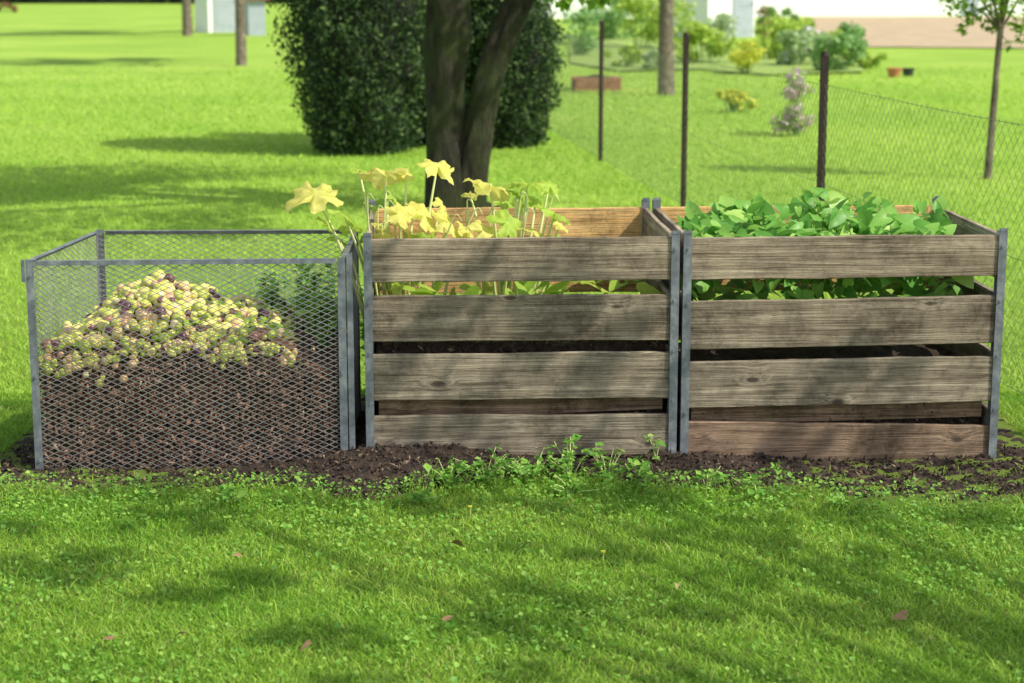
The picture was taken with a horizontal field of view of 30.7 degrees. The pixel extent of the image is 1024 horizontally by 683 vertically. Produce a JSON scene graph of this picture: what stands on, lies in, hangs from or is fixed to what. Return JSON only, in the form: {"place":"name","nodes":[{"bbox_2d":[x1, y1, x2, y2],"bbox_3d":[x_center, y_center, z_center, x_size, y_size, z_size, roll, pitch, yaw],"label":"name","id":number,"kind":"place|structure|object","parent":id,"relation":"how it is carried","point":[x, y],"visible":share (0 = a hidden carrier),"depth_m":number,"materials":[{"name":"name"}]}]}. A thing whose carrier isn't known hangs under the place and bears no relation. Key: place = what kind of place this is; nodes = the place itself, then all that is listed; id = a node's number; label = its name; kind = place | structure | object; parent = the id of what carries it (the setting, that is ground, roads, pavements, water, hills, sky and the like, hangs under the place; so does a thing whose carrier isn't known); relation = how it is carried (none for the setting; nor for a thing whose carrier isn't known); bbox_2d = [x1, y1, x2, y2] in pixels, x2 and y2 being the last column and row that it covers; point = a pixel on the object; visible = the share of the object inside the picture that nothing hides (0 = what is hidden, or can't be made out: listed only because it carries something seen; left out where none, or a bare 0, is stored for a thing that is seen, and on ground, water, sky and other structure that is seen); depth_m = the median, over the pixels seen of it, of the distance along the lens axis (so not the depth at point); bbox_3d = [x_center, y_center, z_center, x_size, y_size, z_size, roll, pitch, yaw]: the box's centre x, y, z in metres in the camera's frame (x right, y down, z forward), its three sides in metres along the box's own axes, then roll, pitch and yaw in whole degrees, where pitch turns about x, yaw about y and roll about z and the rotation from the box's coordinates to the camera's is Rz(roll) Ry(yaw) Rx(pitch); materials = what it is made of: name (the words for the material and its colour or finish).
{"place":"outdoors","nodes":[
{"label":"outdoors","id":0,"kind":"place"},
{"bbox_2d":[0,372,1023,682],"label":"lawn grass","id":1,"kind":"structure","parent":0,"point":[962,650],"depth_m":5.81,"materials":[{"name":"green plant"}]},
{"bbox_2d":[101,635,114,639],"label":"fallen leaf","id":2,"kind":"object","parent":1,"relation":"on","point":[110,637],"visible":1,"depth_m":5.26,"materials":[{"name":"beige plant"}]},
{"bbox_2d":[300,639,311,651],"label":"fallen leaf","id":3,"kind":"object","parent":1,"relation":"on","point":[307,643],"visible":1,"depth_m":5.23,"materials":[{"name":"brown plant"}]},
{"bbox_2d":[442,615,453,620],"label":"fallen leaf","id":4,"kind":"object","parent":1,"relation":"on","point":[447,617],"visible":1,"depth_m":5.42,"materials":[{"name":"beige plant"}]},
{"bbox_2d":[446,539,462,546],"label":"fallen leaf","id":5,"kind":"object","parent":1,"relation":"on","point":[457,542],"visible":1,"depth_m":6.17,"materials":[{"name":"plant"}]},
{"bbox_2d":[891,610,907,619],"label":"fallen leaf","id":6,"kind":"object","parent":1,"relation":"on","point":[900,615],"visible":1,"depth_m":5.46,"materials":[{"name":"brown plant"}]},
{"bbox_2d":[0,4,1023,682],"bbox_3d":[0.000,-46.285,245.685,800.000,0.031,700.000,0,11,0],"label":"ground","id":7,"kind":"structure","parent":0,"point":[80,38],"depth_m":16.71,"materials":[{"name":"green plant"}]},
{"bbox_2d":[0,471,11,482],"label":"weed","id":8,"kind":"object","parent":7,"relation":"on","point":[3,477],"visible":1,"depth_m":6.84,"materials":[{"name":"green plant"}]},
{"bbox_2d":[0,1,18,11],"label":"garden shrub","id":9,"kind":"object","parent":7,"relation":"on","point":[10,6],"visible":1,"depth_m":96.52,"materials":[{"name":"green plant"}]},
{"bbox_2d":[130,486,166,500],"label":"weed","id":10,"kind":"object","parent":7,"relation":"on","point":[142,492],"visible":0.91,"depth_m":6.78,"materials":[{"name":"green plant"}]},
{"bbox_2d":[0,0,301,3],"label":"hedge","id":11,"kind":"object","parent":7,"relation":"on","point":[102,1],"visible":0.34,"depth_m":125.55,"materials":[{"name":"green plant"}]},
{"bbox_2d":[182,0,192,35],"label":"garden tree","id":12,"kind":"object","parent":7,"relation":"on","point":[187,26],"visible":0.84,"depth_m":59.02,"materials":[{"name":"brown plant"}]},
{"bbox_2d":[20,229,360,469],"bbox_3d":[-1.255,0.040,7.590,1.252,0.920,0.868,-1,11,-3],"label":"wire compost bin","id":13,"kind":"object","parent":7,"relation":"on","point":[349,380],"visible":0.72,"depth_m":7.18,"materials":[{"name":"metal"}]},
{"bbox_2d":[195,0,234,32],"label":"garden shed","id":14,"kind":"structure","parent":7,"relation":"on","point":[214,16],"depth_m":62.35,"materials":[{"name":"tile"}]},
{"bbox_2d":[213,0,234,32],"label":"door","id":15,"kind":"structure","parent":14,"relation":"in","point":[223,10],"depth_m":62.35,"materials":[{"name":"grey paint"}]},
{"bbox_2d":[217,484,247,504],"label":"weed","id":16,"kind":"object","parent":7,"relation":"on","point":[240,495],"visible":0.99,"depth_m":6.77,"materials":[{"name":"green plant"}]},
{"bbox_2d":[235,0,246,65],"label":"garden tree","id":17,"kind":"object","parent":7,"relation":"on","point":[240,44],"visible":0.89,"depth_m":39.41,"materials":[{"name":"brown plant"}]},
{"bbox_2d":[245,0,265,35],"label":"garden shed","id":18,"kind":"structure","parent":7,"relation":"on","point":[255,25],"depth_m":59.24,"materials":[{"name":"grey paint"}]},
{"bbox_2d":[295,268,362,347],"bbox_3d":[-0.805,-0.032,8.270,0.304,0.675,0.290,0,11,0],"label":"weed","id":19,"kind":"object","parent":7,"relation":"on","point":[331,286],"visible":0.04,"depth_m":8.26,"materials":[{"name":"green plant"}]},
{"bbox_2d":[266,0,426,155],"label":"conifer shrub","id":20,"kind":"object","parent":7,"relation":"on","point":[360,61],"visible":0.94,"depth_m":19.57,"materials":[{"name":"green plant"}]},
{"bbox_2d":[406,487,439,505],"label":"weed","id":21,"kind":"object","parent":7,"relation":"on","point":[419,496],"visible":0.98,"depth_m":6.75,"materials":[{"name":"green plant"}]},
{"bbox_2d":[400,0,477,145],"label":"conifer shrub","id":22,"kind":"object","parent":7,"relation":"on","point":[424,124],"depth_m":20.84,"materials":[{"name":"plant"}]},
{"bbox_2d":[423,458,479,489],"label":"weed","id":23,"kind":"object","parent":7,"relation":"on","point":[447,473],"visible":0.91,"depth_m":6.94,"materials":[{"name":"green plant"}]},
{"bbox_2d":[447,442,514,483],"bbox_3d":[-0.114,0.479,7.033,0.258,0.152,0.274,0,11,0],"label":"weed","id":24,"kind":"object","parent":7,"relation":"on","point":[499,461],"visible":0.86,"depth_m":7.03,"materials":[{"name":"green plant"}]},
{"bbox_2d":[0,457,1023,682],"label":"clover patch","id":25,"kind":"object","parent":7,"relation":"on","point":[407,637],"visible":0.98,"depth_m":6.32,"materials":[{"name":"green plant"}]},
{"bbox_2d":[465,0,566,148],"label":"conifer shrub","id":26,"kind":"object","parent":7,"relation":"on","point":[523,109],"visible":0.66,"depth_m":20.41,"materials":[{"name":"green plant"}]},
{"bbox_2d":[422,0,610,207],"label":"apple tree","id":27,"kind":"object","parent":7,"relation":"on","point":[459,139],"visible":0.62,"depth_m":14.87,"materials":[{"name":"brown plant"}]},
{"bbox_2d":[363,198,679,455],"bbox_3d":[0.013,-0.045,7.692,1.215,0.987,0.956,-1,11,-3],"label":"wooden compost bin","id":28,"kind":"object","parent":7,"relation":"on","point":[412,393],"visible":0.91,"depth_m":7.24,"materials":[{"name":"wood"}]},
{"bbox_2d":[504,447,553,481],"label":"weed","id":29,"kind":"object","parent":7,"relation":"on","point":[539,469],"visible":0.84,"depth_m":7.05,"materials":[{"name":"green plant"}]},
{"bbox_2d":[546,472,599,495],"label":"weed","id":30,"kind":"object","parent":7,"relation":"on","point":[564,485],"visible":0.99,"depth_m":6.86,"materials":[{"name":"green plant"}]},
{"bbox_2d":[548,434,603,482],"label":"weed","id":31,"kind":"object","parent":7,"relation":"on","point":[574,438],"visible":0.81,"depth_m":7.05,"materials":[{"name":"green plant"}]},
{"bbox_2d":[581,3,597,20],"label":"garden shrub","id":32,"kind":"object","parent":7,"relation":"on","point":[585,7],"visible":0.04,"depth_m":72.42,"materials":[{"name":"green plant"}]},
{"bbox_2d":[571,74,620,90],"bbox_3d":[1.399,-4.320,31.081,0.820,0.270,0.540,0,11,0],"label":"brick planter","id":33,"kind":"object","parent":7,"relation":"on","point":[589,78],"visible":0.73,"depth_m":30.83,"materials":[{"name":"brick"}]},
{"bbox_2d":[581,448,647,483],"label":"weed","id":34,"kind":"object","parent":7,"relation":"on","point":[610,465],"visible":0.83,"depth_m":7.04,"materials":[{"name":"green plant"}]},
{"bbox_2d":[635,456,666,486],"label":"weed","id":35,"kind":"object","parent":7,"relation":"on","point":[643,469],"visible":0.86,"depth_m":6.97,"materials":[{"name":"green plant"}]},
{"bbox_2d":[643,0,658,21],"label":"garden shrub","id":36,"kind":"object","parent":7,"relation":"on","point":[649,17],"visible":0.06,"depth_m":75.50,"materials":[{"name":"green plant"}]},
{"bbox_2d":[657,0,674,94],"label":"trunk","id":37,"kind":"object","parent":7,"relation":"on","point":[665,34],"visible":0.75,"depth_m":29.55,"materials":[{"name":"brown plant"}]},
{"bbox_2d":[693,466,728,489],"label":"weed","id":38,"kind":"object","parent":7,"relation":"on","point":[721,476],"visible":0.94,"depth_m":6.89,"materials":[{"name":"green plant"}]},
{"bbox_2d":[673,0,754,37],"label":"white hut","id":39,"kind":"object","parent":7,"relation":"on","point":[744,10],"visible":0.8,"depth_m":57.24,"materials":[{"name":"tile"}]},
{"bbox_2d":[732,0,753,36],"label":"door","id":40,"kind":"structure","parent":39,"relation":"in","point":[744,9],"depth_m":57.44,"materials":[{"name":"grey paint"}]},
{"bbox_2d":[570,36,863,73],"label":"garden bed","id":41,"kind":"object","parent":7,"relation":"on","point":[767,65],"visible":0.22,"depth_m":40.24,"materials":[{"name":"plant"}]},
{"bbox_2d":[550,7,604,54],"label":"garden shrub","id":42,"kind":"object","parent":41,"relation":"on","point":[577,19],"visible":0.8,"depth_m":43.99,"materials":[{"name":"green plant"}]},
{"bbox_2d":[592,0,646,38],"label":"garden shrub","id":43,"kind":"object","parent":41,"relation":"on","point":[612,16],"visible":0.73,"depth_m":54.78,"materials":[{"name":"green plant"}]},
{"bbox_2d":[604,43,643,66],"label":"garden shrub","id":44,"kind":"object","parent":41,"relation":"on","point":[628,54],"visible":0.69,"depth_m":38.40,"materials":[{"name":"green plant"}]},
{"bbox_2d":[612,0,676,46],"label":"garden shrub","id":45,"kind":"object","parent":41,"relation":"on","point":[636,8],"visible":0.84,"depth_m":48.64,"materials":[{"name":"green plant"}]},
{"bbox_2d":[641,48,677,68],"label":"garden shrub","id":46,"kind":"object","parent":41,"relation":"on","point":[650,58],"visible":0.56,"depth_m":37.54,"materials":[{"name":"green plant"}]},
{"bbox_2d":[653,0,699,48],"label":"garden shrub","id":47,"kind":"object","parent":41,"relation":"on","point":[682,24],"visible":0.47,"depth_m":47.31,"materials":[{"name":"green plant"}]},
{"bbox_2d":[675,21,741,62],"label":"garden shrub","id":48,"kind":"object","parent":41,"relation":"on","point":[703,33],"visible":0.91,"depth_m":40.00,"materials":[{"name":"green plant"}]},
{"bbox_2d":[700,12,739,43],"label":"garden shrub","id":49,"kind":"object","parent":41,"relation":"on","point":[722,21],"visible":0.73,"depth_m":50.18,"materials":[{"name":"green plant"}]},
{"bbox_2d":[726,38,766,73],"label":"garden shrub","id":50,"kind":"object","parent":41,"relation":"on","point":[751,55],"visible":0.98,"depth_m":35.89,"materials":[{"name":"yellow plant"}]},
{"bbox_2d":[751,13,802,58],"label":"garden shrub","id":51,"kind":"object","parent":41,"relation":"on","point":[778,24],"visible":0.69,"depth_m":41.84,"materials":[{"name":"green plant"}]},
{"bbox_2d":[775,25,832,64],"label":"garden shrub","id":52,"kind":"object","parent":41,"relation":"on","point":[791,41],"visible":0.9,"depth_m":39.02,"materials":[{"name":"green plant"}]},
{"bbox_2d":[769,16,842,47],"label":"garden shrub","id":53,"kind":"object","parent":41,"relation":"on","point":[807,22],"visible":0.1,"depth_m":47.44,"materials":[{"name":"green plant"}]},
{"bbox_2d":[810,31,869,72],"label":"garden shrub","id":54,"kind":"object","parent":41,"relation":"on","point":[842,42],"visible":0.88,"depth_m":36.67,"materials":[{"name":"green plant"}]},
{"bbox_2d":[840,50,888,68],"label":"garden shrub","id":55,"kind":"object","parent":41,"relation":"on","point":[866,63],"visible":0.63,"depth_m":38.27,"materials":[{"name":"green plant"}]},
{"bbox_2d":[715,88,758,112],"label":"garden shrub","id":56,"kind":"object","parent":7,"relation":"on","point":[738,106],"visible":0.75,"depth_m":26.01,"materials":[{"name":"yellow plant"}]},
{"bbox_2d":[754,5,769,40],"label":"garden shrub","id":57,"kind":"object","parent":7,"relation":"on","point":[762,9],"visible":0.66,"depth_m":51.67,"materials":[{"name":"green plant"}]},
{"bbox_2d":[733,472,791,499],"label":"weed","id":58,"kind":"object","parent":7,"relation":"on","point":[749,479],"visible":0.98,"depth_m":6.80,"materials":[{"name":"green plant"}]},
{"bbox_2d":[756,6,800,23],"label":"garden shrub","id":59,"kind":"object","parent":7,"relation":"on","point":[770,12],"visible":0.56,"depth_m":69.73,"materials":[{"name":"green plant"}]},
{"bbox_2d":[537,0,1023,18],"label":"white house","id":60,"kind":"structure","parent":7,"relation":"on","point":[837,8],"depth_m":86.25,"materials":[{"name":"tile"}]},
{"bbox_2d":[962,0,978,15],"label":"door","id":61,"kind":"structure","parent":60,"relation":"in","point":[976,3],"depth_m":87.54,"materials":[{"name":"grey paint"}]},
{"bbox_2d":[545,13,1023,395],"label":"chain link fence","id":62,"kind":"object","parent":7,"relation":"on","point":[822,119],"visible":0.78,"depth_m":13.88,"materials":[{"name":"metal"}]},
{"bbox_2d":[769,67,818,135],"bbox_3d":[3.351,-2.845,22.156,0.489,0.859,0.615,11,15,44],"label":"garden shrub","id":63,"kind":"object","parent":7,"relation":"on","point":[797,74],"visible":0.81,"depth_m":22.05,"materials":[{"name":"plant"}]},
{"bbox_2d":[652,196,1007,459],"bbox_3d":[1.266,-0.024,7.767,1.265,1.057,0.956,-1,11,-3],"label":"wooden compost bin","id":64,"kind":"object","parent":7,"relation":"on","point":[963,329],"visible":0.73,"depth_m":7.31,"materials":[{"name":"wood"}]},
{"bbox_2d":[674,187,973,300],"bbox_3d":[1.264,-0.352,7.681,1.292,0.520,0.858,-1,11,-3],"label":"bean foliage","id":65,"kind":"object","parent":64,"relation":"in","point":[811,213],"visible":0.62,"depth_m":7.57,"materials":[{"name":"green plant"}]},
{"bbox_2d":[828,488,868,507],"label":"weed","id":66,"kind":"object","parent":7,"relation":"on","point":[834,496],"visible":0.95,"depth_m":6.68,"materials":[{"name":"green plant"}]},
{"bbox_2d":[836,21,868,49],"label":"garden shrub","id":67,"kind":"object","parent":7,"relation":"on","point":[848,29],"visible":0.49,"depth_m":47.62,"materials":[{"name":"green plant"}]},
{"bbox_2d":[886,68,902,76],"bbox_3d":[7.176,-5.048,35.055,0.308,0.170,0.303,0,11,0],"label":"plant pot","id":68,"kind":"object","parent":7,"relation":"on","point":[893,72],"visible":0.98,"depth_m":34.95,"materials":[{"name":"ceramic"}]},
{"bbox_2d":[902,68,914,75],"bbox_3d":[7.512,-5.107,35.404,0.264,0.150,0.260,0,11,0],"label":"plant pot","id":69,"kind":"object","parent":7,"relation":"on","point":[908,71],"visible":0.93,"depth_m":35.32,"materials":[{"name":"plastic"}]},
{"bbox_2d":[904,476,927,483],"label":"weed","id":70,"kind":"object","parent":7,"relation":"on","point":[914,478],"visible":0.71,"depth_m":7.04,"materials":[{"name":"green plant"}]},
{"bbox_2d":[938,0,1023,179],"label":"garden tree","id":71,"kind":"object","parent":7,"relation":"on","point":[998,24],"visible":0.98,"depth_m":17.27,"materials":[{"name":"green plant"}]},
{"bbox_2d":[0,397,1023,506],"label":"soil","id":72,"kind":"structure","parent":0,"point":[350,453],"depth_m":7.16,"materials":[{"name":"brown soil"}]},
{"bbox_2d":[38,289,348,468],"bbox_3d":[-1.268,0.131,7.580,1.188,0.732,0.811,-1,11,-3],"label":"compost heap","id":73,"kind":"object","parent":72,"relation":"on","point":[191,409],"visible":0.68,"depth_m":7.24,"materials":[{"name":"brown soil"}]},
{"bbox_2d":[38,269,318,385],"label":"fruit scraps","id":74,"kind":"object","parent":73,"relation":"on","point":[158,329],"visible":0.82,"depth_m":7.23,"materials":[{"name":"yellow food"}]},
{"bbox_2d":[58,279,298,347],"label":"vine leaf scraps","id":75,"kind":"object","parent":73,"relation":"on","point":[284,309],"visible":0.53,"depth_m":7.37,"materials":[{"name":"plant"}]},
{"bbox_2d":[253,267,290,308],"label":"weed","id":76,"kind":"object","parent":73,"relation":"on","point":[266,284],"visible":0.42,"depth_m":7.78,"materials":[{"name":"green plant"}]},
{"bbox_2d":[290,254,331,335],"bbox_3d":[-0.846,-0.181,7.696,0.223,0.376,0.180,-8,14,-37],"label":"weed","id":77,"kind":"object","parent":73,"relation":"on","point":[302,289],"visible":0.52,"depth_m":7.68,"materials":[{"name":"green plant"}]},
{"bbox_2d":[294,289,337,347],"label":"weed","id":78,"kind":"object","parent":73,"relation":"on","point":[321,319],"visible":0.72,"depth_m":7.52,"materials":[{"name":"green plant"}]},
{"bbox_2d":[246,272,303,309],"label":"weed","id":79,"kind":"object","parent":72,"relation":"on","point":[289,301],"visible":0.02,"depth_m":8.24,"materials":[{"name":"green plant"}]},
{"bbox_2d":[360,281,387,395],"bbox_3d":[-0.608,-0.019,8.362,0.275,0.604,0.277,0,11,0],"label":"weed","id":80,"kind":"object","parent":72,"relation":"on","point":[362,336],"visible":0.04,"depth_m":8.39,"materials":[{"name":"green plant"}]},
{"bbox_2d":[375,340,662,414],"bbox_3d":[0.011,0.148,7.737,1.146,0.598,0.862,-1,11,-3],"label":"compost heap","id":81,"kind":"object","parent":72,"relation":"on","point":[506,346],"visible":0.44,"depth_m":7.31,"materials":[{"name":"soil"}]},
{"bbox_2d":[285,158,482,322],"bbox_3d":[-0.506,-0.398,7.505,0.782,0.655,0.420,0,11,0],"label":"squash plant","id":82,"kind":"object","parent":81,"relation":"on","point":[320,196],"visible":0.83,"depth_m":7.45,"materials":[{"name":"yellow plant"}]},
{"bbox_2d":[461,178,569,294],"bbox_3d":[0.090,-0.373,7.559,0.601,0.587,0.493,0,11,0],"label":"squash plant","id":83,"kind":"object","parent":81,"relation":"on","point":[511,226],"visible":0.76,"depth_m":7.50,"materials":[{"name":"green plant"}]},
{"bbox_2d":[379,279,662,294],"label":"young leaves","id":84,"kind":"object","parent":81,"relation":"on","point":[524,288],"visible":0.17,"depth_m":7.42,"materials":[{"name":"green plant"}]},
{"bbox_2d":[642,433,665,460],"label":"weed","id":85,"kind":"object","parent":72,"relation":"on","point":[655,457],"visible":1,"depth_m":7.25,"materials":[{"name":"green plant"}]},
{"bbox_2d":[769,461,786,474],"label":"weed","id":86,"kind":"object","parent":72,"relation":"on","point":[776,467],"visible":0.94,"depth_m":7.07,"materials":[{"name":"green plant"}]},
{"bbox_2d":[677,343,982,423],"bbox_3d":[1.265,0.222,7.824,1.195,0.418,0.861,-1,11,-3],"label":"compost heap","id":87,"kind":"object","parent":72,"relation":"on","point":[924,350],"visible":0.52,"depth_m":7.76,"materials":[{"name":"soil"}]},
{"bbox_2d":[804,17,1023,47],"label":"field","id":88,"kind":"structure","parent":0,"point":[910,32],"depth_m":62.53,"materials":[{"name":"beige soil"}]}
]}

